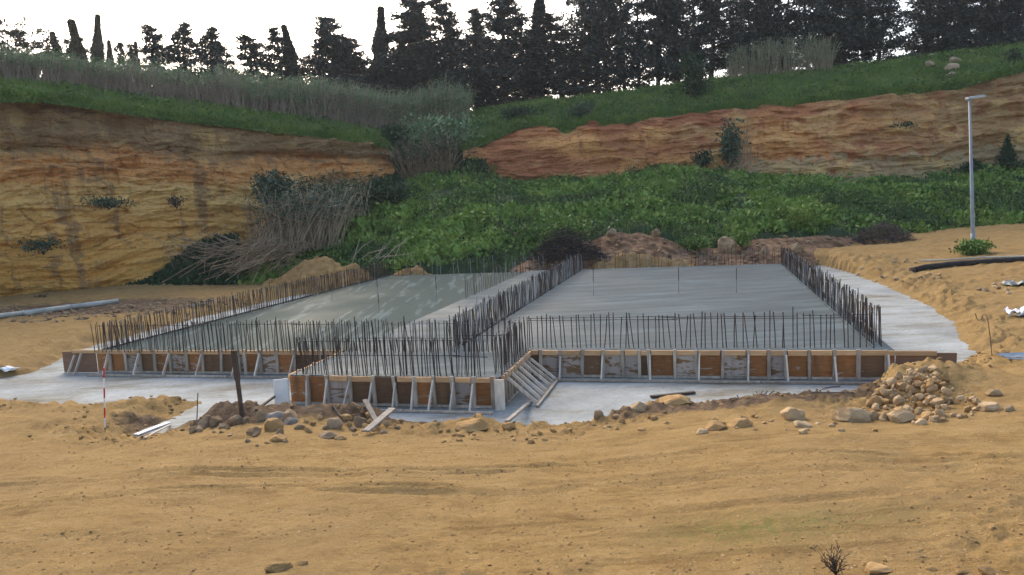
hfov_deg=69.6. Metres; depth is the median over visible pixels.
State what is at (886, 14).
pine tree
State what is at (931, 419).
stone
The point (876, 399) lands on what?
stone
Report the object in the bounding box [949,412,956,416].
stone
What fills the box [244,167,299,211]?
bush
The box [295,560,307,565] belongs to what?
rock
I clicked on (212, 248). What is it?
fallen canes
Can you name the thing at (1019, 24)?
pine tree
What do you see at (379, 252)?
fallen canes
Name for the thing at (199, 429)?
stone
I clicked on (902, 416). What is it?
boulder
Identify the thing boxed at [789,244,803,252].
rock
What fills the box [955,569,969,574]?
rock
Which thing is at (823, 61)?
reed clump
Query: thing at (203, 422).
stone
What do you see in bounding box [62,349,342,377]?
formwork
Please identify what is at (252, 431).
stone
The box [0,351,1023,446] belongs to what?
rubble
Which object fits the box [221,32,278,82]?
conifer tree
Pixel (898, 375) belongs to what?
stone
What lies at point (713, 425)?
boulder
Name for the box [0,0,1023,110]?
sky
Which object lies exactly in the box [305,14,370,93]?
conifer tree
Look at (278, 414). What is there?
boulder
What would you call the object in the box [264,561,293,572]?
rock
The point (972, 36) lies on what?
pine tree
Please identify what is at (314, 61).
conifer tree
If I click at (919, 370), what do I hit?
stone
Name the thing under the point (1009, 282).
dusty sheet
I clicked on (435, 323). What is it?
rebar row
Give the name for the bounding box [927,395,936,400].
stone
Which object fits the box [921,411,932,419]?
stone
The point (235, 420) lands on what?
stone
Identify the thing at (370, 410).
plank
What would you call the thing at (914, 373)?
rock
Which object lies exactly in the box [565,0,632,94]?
pine tree
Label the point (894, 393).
rock
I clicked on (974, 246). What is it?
bush
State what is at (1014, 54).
bush
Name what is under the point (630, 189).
ground cover
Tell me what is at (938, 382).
stone
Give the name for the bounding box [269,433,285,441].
boulder
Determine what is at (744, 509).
ground
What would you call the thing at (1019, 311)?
plastic sheet
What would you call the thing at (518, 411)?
plank
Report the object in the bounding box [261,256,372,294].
earth mound
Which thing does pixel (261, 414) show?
stone
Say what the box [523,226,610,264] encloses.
brush pile
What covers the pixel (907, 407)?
stone
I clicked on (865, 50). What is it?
pine tree
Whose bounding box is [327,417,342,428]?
stone
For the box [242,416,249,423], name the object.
stone
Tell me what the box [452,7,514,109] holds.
conifer tree
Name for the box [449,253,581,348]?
rebar row
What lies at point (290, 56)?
cypress tree
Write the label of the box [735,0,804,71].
pine tree
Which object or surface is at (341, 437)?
rock
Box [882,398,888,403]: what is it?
stone
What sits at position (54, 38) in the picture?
cypress tree
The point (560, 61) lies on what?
conifer tree
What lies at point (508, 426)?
rock
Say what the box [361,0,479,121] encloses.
conifer tree
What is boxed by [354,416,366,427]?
rock
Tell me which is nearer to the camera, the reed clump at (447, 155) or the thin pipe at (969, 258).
the thin pipe at (969, 258)
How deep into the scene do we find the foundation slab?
29.01 m
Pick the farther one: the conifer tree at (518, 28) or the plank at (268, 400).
the conifer tree at (518, 28)
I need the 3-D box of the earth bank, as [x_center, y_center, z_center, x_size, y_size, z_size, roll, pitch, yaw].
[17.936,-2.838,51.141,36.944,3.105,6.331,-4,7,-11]
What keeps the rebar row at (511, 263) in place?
on the foundation slab
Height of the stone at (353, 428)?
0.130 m
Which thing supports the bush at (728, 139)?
on the cliff at (856, 137)
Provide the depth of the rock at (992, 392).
15.52 m
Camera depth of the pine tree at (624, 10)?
91.04 m
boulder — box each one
[265,411,284,419]
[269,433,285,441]
[318,431,337,438]
[454,418,488,432]
[630,401,648,411]
[658,394,691,406]
[704,420,726,430]
[718,236,737,252]
[727,418,752,427]
[780,407,805,419]
[793,420,811,427]
[831,407,870,422]
[867,410,879,419]
[888,409,915,422]
[925,60,933,66]
[944,63,959,70]
[949,57,960,62]
[978,401,1001,411]
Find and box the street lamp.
[965,95,985,239]
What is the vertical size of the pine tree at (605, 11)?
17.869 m
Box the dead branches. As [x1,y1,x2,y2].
[699,153,760,174]
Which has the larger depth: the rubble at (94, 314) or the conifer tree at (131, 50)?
the conifer tree at (131, 50)
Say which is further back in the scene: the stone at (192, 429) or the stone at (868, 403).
the stone at (192, 429)
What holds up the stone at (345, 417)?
on the ground at (744, 509)
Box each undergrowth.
[118,232,240,285]
[372,146,489,186]
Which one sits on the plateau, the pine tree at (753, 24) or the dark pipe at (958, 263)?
the pine tree at (753, 24)
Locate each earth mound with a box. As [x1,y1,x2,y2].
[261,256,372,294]
[394,265,429,275]
[589,252,694,268]
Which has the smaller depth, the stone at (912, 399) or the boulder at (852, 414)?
the boulder at (852, 414)
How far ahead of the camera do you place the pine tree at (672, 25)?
101.41 m
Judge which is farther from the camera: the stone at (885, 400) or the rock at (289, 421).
the rock at (289, 421)
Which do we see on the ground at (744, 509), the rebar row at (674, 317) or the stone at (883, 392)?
the stone at (883, 392)
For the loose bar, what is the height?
0.075 m
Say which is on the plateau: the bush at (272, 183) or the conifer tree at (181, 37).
the conifer tree at (181, 37)
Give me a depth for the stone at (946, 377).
16.41 m
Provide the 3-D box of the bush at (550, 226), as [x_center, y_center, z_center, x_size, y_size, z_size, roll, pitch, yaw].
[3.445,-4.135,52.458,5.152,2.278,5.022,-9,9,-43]
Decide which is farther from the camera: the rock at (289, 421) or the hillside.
the hillside
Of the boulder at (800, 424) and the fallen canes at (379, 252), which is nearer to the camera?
the boulder at (800, 424)
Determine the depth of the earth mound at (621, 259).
48.43 m
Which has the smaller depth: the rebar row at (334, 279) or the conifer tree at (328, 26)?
the rebar row at (334, 279)
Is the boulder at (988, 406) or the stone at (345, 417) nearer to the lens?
the boulder at (988, 406)
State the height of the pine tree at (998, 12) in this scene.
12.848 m
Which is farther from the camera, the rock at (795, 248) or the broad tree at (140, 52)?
the broad tree at (140, 52)
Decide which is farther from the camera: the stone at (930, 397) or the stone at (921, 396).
the stone at (921, 396)
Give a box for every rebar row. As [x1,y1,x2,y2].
[90,317,336,352]
[101,261,388,349]
[295,332,486,376]
[297,321,347,367]
[337,316,513,352]
[389,253,570,275]
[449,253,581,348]
[465,256,525,295]
[491,317,528,374]
[528,307,868,347]
[583,246,774,268]
[781,246,881,346]
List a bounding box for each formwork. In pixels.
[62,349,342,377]
[273,375,505,413]
[288,351,341,401]
[501,351,558,406]
[529,349,956,384]
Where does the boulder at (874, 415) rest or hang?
on the ground at (744, 509)
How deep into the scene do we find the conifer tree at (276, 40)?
92.51 m
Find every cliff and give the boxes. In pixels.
[0,102,394,296]
[463,72,1023,181]
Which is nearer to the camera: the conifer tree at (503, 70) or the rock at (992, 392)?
the rock at (992, 392)
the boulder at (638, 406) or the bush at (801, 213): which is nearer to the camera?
the boulder at (638, 406)
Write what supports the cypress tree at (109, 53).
on the plateau
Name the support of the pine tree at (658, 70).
on the plateau
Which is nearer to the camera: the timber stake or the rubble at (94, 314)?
the timber stake
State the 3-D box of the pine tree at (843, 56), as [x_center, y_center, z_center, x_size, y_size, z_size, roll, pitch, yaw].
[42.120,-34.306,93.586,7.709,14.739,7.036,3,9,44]
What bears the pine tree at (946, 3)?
on the plateau
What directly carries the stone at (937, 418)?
on the ground at (744, 509)
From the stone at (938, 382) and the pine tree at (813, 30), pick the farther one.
the pine tree at (813, 30)
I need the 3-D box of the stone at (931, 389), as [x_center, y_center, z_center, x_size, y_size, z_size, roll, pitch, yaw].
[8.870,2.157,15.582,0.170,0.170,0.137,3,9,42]
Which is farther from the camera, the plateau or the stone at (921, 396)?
the plateau
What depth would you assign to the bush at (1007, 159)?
73.14 m
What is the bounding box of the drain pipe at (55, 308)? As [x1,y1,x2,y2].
[0,298,118,318]
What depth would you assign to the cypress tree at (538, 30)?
91.44 m
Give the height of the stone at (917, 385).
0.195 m
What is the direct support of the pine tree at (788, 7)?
on the plateau
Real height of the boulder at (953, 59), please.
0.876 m
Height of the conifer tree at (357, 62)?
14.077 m
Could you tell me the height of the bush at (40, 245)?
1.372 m
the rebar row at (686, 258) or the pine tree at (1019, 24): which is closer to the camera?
the rebar row at (686, 258)
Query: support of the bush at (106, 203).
on the cliff at (58, 162)
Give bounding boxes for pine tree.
[557,0,618,93]
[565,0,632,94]
[571,0,650,91]
[593,0,649,90]
[609,0,662,86]
[628,0,704,86]
[633,0,717,82]
[650,0,697,82]
[667,0,721,76]
[667,0,756,82]
[699,0,758,75]
[731,0,782,71]
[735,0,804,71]
[756,0,820,69]
[773,0,841,65]
[779,0,887,67]
[801,0,875,60]
[823,0,876,65]
[837,0,889,61]
[847,0,911,61]
[895,0,969,56]
[896,0,950,55]
[906,0,992,53]
[924,0,1021,51]
[952,0,1018,46]
[972,0,1023,44]
[973,0,1023,43]
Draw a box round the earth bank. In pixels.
[512,232,861,271]
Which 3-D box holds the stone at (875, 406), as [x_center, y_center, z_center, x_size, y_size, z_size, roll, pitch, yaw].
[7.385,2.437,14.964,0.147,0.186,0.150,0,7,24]
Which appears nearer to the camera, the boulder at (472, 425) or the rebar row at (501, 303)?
the boulder at (472, 425)
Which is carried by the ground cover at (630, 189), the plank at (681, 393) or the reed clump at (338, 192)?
the reed clump at (338, 192)
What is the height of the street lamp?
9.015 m
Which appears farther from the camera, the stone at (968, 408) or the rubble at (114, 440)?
the rubble at (114, 440)
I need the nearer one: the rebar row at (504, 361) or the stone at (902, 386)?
the stone at (902, 386)
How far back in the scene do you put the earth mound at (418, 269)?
49.24 m
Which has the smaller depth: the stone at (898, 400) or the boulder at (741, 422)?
the boulder at (741, 422)
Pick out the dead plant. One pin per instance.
(833, 566)
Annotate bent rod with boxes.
[975,313,991,355]
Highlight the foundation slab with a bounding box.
[100,263,894,378]
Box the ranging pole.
[103,368,105,431]
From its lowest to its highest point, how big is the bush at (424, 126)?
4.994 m
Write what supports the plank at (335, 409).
on the ground at (744, 509)
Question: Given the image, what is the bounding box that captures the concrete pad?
[0,265,976,436]
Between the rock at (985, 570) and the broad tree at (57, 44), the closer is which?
the rock at (985, 570)
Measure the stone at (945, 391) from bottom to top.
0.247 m
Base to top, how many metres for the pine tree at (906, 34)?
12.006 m
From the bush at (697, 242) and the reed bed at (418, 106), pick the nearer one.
the bush at (697, 242)
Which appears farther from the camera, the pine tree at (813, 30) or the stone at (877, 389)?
the pine tree at (813, 30)
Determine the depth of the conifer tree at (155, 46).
93.67 m
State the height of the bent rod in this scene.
1.214 m
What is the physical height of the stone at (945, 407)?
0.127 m
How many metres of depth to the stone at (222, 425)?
16.20 m
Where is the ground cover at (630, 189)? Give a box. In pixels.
[238,156,1023,284]
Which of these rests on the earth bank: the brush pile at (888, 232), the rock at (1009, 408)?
the brush pile at (888, 232)
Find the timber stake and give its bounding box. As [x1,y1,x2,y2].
[231,350,243,416]
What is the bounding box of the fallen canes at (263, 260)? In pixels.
[162,225,318,284]
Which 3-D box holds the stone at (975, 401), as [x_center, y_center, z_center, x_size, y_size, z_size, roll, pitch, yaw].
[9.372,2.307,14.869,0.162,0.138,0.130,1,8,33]
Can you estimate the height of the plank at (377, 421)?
0.128 m
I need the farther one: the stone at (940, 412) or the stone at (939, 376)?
the stone at (939, 376)
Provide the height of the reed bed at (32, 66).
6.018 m
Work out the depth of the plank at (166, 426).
17.40 m
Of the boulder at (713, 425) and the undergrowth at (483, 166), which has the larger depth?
the undergrowth at (483, 166)
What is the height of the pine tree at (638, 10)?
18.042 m
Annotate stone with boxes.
[189,425,202,433]
[196,426,202,432]
[198,415,213,428]
[218,423,226,428]
[229,415,242,425]
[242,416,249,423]
[246,427,260,435]
[256,409,267,421]
[264,418,283,430]
[276,428,283,433]
[282,408,299,422]
[294,424,305,428]
[304,427,312,432]
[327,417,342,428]
[340,414,352,420]
[349,425,356,430]
[798,429,806,433]
[866,399,872,406]
[869,395,882,406]
[871,403,878,410]
[874,387,885,394]
[878,413,887,420]
[880,388,888,395]
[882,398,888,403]
[887,377,897,385]
[893,395,904,405]
[894,371,902,379]
[898,382,907,390]
[903,376,911,382]
[903,405,910,410]
[905,385,914,392]
[910,396,917,402]
[914,368,923,373]
[914,381,923,387]
[914,407,923,414]
[915,374,924,381]
[915,393,924,400]
[915,418,927,424]
[920,384,926,392]
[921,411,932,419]
[926,386,935,392]
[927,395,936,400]
[929,365,941,372]
[929,416,936,421]
[932,398,944,405]
[932,415,940,421]
[934,373,942,379]
[934,379,942,385]
[934,409,944,416]
[939,382,947,389]
[941,387,951,395]
[941,404,948,410]
[942,373,949,382]
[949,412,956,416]
[956,395,964,400]
[963,405,971,411]
[966,396,974,401]
[972,398,980,404]
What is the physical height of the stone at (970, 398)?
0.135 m
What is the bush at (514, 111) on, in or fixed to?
on the plateau
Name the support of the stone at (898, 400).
on the ground at (744, 509)
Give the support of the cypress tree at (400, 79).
on the plateau
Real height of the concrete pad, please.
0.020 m
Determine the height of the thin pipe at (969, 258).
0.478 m
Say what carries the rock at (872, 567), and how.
on the ground at (744, 509)
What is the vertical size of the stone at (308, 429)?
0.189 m
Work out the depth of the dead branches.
72.80 m
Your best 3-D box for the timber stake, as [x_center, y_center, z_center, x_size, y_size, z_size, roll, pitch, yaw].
[-6.311,2.229,16.948,0.152,1.589,0.076,-2,7,11]
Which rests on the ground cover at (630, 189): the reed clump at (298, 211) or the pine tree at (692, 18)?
the reed clump at (298, 211)
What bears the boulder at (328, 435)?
on the ground at (744, 509)
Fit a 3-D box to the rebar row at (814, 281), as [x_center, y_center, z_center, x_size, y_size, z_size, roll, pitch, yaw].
[12.931,-0.492,31.706,0.434,1.280,24.554,-1,7,15]
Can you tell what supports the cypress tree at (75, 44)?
on the plateau
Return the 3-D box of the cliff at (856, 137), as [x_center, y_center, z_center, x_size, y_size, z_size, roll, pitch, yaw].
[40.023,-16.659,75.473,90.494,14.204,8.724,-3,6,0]
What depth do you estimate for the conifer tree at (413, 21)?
92.25 m
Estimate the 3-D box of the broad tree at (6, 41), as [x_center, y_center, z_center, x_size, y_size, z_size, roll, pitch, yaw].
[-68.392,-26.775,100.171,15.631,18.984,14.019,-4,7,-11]
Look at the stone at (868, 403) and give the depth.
15.31 m
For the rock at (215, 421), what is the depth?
16.68 m
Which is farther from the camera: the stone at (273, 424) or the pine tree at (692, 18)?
the pine tree at (692, 18)
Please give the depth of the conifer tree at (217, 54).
94.52 m
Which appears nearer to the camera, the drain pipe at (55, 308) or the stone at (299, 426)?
the stone at (299, 426)
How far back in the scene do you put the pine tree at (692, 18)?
91.21 m
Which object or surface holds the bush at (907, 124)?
attached to the cliff at (856, 137)
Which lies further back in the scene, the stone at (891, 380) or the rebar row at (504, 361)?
the rebar row at (504, 361)
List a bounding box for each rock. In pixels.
[193,419,199,425]
[209,416,222,426]
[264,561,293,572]
[283,417,296,424]
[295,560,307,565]
[334,435,346,439]
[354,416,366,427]
[501,422,514,429]
[593,410,602,419]
[606,228,616,236]
[651,229,660,237]
[696,428,708,433]
[760,247,768,252]
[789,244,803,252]
[864,561,891,573]
[885,389,898,398]
[910,371,918,382]
[924,566,935,570]
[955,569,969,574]
[976,565,999,574]
[985,389,1002,395]
[1004,404,1014,411]
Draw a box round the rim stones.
[456,57,1012,144]
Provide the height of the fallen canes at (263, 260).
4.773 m
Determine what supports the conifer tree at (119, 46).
on the plateau
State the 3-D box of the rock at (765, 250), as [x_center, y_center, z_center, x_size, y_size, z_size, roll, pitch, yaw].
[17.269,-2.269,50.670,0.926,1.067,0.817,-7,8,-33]
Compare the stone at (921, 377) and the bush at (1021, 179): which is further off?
the bush at (1021, 179)
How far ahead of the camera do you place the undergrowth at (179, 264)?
54.08 m
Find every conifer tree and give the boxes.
[112,41,126,81]
[123,43,138,69]
[130,23,178,87]
[164,21,206,97]
[189,26,233,95]
[204,41,238,98]
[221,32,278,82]
[257,24,304,83]
[284,32,341,86]
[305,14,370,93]
[328,36,382,96]
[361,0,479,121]
[402,9,461,119]
[417,0,494,111]
[447,0,559,104]
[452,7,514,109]
[497,7,546,98]
[519,10,616,97]
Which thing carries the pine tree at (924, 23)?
on the plateau
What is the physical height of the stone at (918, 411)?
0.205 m
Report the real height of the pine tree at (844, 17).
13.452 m
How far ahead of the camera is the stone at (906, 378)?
16.25 m
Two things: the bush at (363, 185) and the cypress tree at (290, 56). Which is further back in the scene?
the cypress tree at (290, 56)
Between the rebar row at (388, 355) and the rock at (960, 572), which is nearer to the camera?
the rock at (960, 572)
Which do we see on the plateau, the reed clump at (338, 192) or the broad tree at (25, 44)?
the broad tree at (25, 44)
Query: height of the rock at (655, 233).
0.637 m
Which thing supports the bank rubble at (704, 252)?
on the earth bank
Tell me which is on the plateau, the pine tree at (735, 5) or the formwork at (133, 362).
the pine tree at (735, 5)
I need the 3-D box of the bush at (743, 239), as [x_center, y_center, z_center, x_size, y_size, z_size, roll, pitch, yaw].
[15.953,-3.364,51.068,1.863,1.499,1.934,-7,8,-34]
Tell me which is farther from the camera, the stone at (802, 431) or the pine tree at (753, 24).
the pine tree at (753, 24)
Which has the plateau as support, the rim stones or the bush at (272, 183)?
the rim stones
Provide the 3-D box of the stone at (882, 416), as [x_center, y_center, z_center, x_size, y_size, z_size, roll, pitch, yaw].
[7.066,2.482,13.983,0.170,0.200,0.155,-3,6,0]
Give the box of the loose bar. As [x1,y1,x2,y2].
[812,392,853,392]
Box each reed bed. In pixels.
[0,44,398,129]
[233,66,479,129]
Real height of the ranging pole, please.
1.570 m
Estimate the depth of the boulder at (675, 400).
16.70 m
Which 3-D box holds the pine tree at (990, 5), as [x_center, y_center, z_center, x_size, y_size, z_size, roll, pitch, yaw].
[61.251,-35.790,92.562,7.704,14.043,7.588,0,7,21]
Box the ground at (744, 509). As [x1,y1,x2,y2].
[0,223,1023,574]
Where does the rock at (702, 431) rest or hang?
on the ground at (744, 509)
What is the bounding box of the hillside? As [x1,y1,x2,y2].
[242,171,1023,281]
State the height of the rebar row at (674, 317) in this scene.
1.174 m
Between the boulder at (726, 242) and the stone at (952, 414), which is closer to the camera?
the stone at (952, 414)
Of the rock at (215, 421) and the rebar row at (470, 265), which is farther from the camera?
the rebar row at (470, 265)
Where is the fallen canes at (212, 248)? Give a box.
[142,224,319,273]
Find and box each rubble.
[0,297,245,323]
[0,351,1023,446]
[509,231,856,271]
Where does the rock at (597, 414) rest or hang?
on the ground at (744, 509)
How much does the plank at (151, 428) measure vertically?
0.034 m
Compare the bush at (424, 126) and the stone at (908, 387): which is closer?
the stone at (908, 387)
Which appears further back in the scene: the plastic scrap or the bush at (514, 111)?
the bush at (514, 111)
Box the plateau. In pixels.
[0,46,1023,152]
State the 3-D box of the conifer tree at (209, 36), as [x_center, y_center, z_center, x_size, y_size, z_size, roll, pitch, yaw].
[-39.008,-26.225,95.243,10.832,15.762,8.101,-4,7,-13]
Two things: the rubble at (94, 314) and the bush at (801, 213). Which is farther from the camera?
the bush at (801, 213)
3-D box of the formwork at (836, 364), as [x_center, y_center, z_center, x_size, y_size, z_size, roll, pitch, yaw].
[5.994,2.171,20.312,11.356,0.859,0.608,-1,7,15]
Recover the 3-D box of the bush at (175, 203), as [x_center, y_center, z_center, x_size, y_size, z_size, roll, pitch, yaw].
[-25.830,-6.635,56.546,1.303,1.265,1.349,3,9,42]
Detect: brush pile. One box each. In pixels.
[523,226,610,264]
[849,217,917,244]
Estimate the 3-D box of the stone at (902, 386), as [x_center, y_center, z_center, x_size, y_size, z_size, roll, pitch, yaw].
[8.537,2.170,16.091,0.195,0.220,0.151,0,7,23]
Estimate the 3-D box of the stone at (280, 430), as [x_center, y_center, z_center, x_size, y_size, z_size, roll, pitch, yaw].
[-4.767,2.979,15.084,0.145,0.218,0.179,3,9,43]
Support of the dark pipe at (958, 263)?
on the ground at (744, 509)
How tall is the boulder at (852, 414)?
0.382 m
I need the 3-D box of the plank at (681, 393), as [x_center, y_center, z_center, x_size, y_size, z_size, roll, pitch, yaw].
[4.182,2.780,19.152,1.218,0.051,0.110,-4,7,-10]
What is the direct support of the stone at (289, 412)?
on the ground at (744, 509)
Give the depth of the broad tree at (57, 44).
99.29 m
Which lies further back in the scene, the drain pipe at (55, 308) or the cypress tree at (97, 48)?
the cypress tree at (97, 48)
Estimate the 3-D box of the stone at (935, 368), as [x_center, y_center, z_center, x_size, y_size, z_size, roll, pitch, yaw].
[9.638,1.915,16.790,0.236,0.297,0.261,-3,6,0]
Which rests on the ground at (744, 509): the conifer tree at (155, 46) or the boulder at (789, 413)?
the boulder at (789, 413)
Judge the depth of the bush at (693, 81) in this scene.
81.40 m
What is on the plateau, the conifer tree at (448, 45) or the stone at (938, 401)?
the conifer tree at (448, 45)
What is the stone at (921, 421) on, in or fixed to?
on the ground at (744, 509)
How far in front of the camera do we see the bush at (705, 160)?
73.77 m
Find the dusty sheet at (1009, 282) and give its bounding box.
[1000,279,1023,285]
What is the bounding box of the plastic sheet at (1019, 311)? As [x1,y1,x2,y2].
[1003,306,1023,315]
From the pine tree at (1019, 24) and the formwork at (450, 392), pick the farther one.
the pine tree at (1019, 24)
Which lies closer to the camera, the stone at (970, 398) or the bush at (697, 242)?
the stone at (970, 398)
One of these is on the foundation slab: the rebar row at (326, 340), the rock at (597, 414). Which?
the rebar row at (326, 340)
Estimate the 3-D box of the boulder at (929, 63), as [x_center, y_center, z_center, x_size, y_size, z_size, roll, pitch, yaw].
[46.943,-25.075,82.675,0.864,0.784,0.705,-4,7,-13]
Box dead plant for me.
[810,542,849,574]
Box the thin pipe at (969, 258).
[920,255,1023,260]
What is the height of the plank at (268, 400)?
0.704 m
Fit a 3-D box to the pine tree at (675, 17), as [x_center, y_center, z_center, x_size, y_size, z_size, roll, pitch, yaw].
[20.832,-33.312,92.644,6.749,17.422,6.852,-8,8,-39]
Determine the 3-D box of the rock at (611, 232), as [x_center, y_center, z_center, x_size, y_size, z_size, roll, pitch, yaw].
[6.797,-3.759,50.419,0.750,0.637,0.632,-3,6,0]
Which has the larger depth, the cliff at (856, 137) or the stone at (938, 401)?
the cliff at (856, 137)
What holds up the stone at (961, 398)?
on the ground at (744, 509)
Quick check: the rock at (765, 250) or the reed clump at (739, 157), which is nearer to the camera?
the rock at (765, 250)
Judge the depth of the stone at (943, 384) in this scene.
15.75 m
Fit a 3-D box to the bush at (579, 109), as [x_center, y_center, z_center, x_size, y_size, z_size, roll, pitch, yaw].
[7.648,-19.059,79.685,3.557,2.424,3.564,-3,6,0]
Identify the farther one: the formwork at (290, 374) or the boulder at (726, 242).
the boulder at (726, 242)
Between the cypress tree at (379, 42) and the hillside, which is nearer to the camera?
the hillside
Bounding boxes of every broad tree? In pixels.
[0,16,62,77]
[3,26,58,55]
[38,29,90,59]
[131,47,150,86]
[298,54,319,81]
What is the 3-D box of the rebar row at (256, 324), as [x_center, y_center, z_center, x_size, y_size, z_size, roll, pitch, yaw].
[-10.071,1.560,24.515,9.312,1.188,0.397,-1,7,15]
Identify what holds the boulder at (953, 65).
on the plateau
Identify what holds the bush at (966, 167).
on the hillside
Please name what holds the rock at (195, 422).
on the ground at (744, 509)
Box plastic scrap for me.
[0,366,19,371]
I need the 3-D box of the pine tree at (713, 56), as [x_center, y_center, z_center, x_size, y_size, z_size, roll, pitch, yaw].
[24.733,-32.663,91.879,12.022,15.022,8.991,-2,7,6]
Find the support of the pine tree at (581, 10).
on the plateau
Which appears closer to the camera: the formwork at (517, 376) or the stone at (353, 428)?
the stone at (353, 428)
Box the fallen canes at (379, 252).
[351,235,410,263]
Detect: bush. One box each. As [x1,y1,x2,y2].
[6,235,76,255]
[78,195,138,210]
[166,194,186,208]
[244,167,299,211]
[330,178,377,210]
[354,171,426,205]
[377,122,415,158]
[389,109,498,155]
[497,104,546,121]
[527,213,609,243]
[567,100,596,118]
[672,50,712,100]
[675,233,717,250]
[689,148,716,167]
[714,117,751,169]
[727,229,754,248]
[763,201,824,223]
[890,121,919,129]
[948,237,999,255]
[950,159,1003,173]
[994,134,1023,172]
[1004,47,1022,61]
[1011,175,1023,181]
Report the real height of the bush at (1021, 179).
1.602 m
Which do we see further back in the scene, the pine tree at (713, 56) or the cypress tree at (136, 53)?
the cypress tree at (136, 53)
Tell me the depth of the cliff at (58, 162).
54.77 m
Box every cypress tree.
[46,31,61,70]
[64,18,87,78]
[88,13,105,65]
[106,39,114,64]
[133,41,140,74]
[278,24,302,86]
[365,6,391,101]
[384,39,411,121]
[520,0,552,100]
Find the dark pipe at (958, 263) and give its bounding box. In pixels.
[908,256,1023,271]
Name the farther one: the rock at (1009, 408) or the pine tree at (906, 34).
the pine tree at (906, 34)
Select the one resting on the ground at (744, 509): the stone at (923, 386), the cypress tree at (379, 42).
the stone at (923, 386)
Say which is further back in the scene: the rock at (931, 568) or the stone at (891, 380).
the stone at (891, 380)
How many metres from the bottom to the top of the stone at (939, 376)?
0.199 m
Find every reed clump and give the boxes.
[236,179,367,252]
[288,168,382,216]
[378,122,486,178]
[723,32,842,78]
[728,121,760,167]
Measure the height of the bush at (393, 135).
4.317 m
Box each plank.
[133,422,169,435]
[143,424,170,438]
[255,396,275,410]
[331,404,340,416]
[362,408,395,431]
[363,399,376,420]
[505,400,532,422]
[650,391,695,397]
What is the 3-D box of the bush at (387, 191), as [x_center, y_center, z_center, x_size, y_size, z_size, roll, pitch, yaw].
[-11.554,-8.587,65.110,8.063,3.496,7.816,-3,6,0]
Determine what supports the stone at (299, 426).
on the ground at (744, 509)
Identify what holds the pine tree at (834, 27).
on the plateau

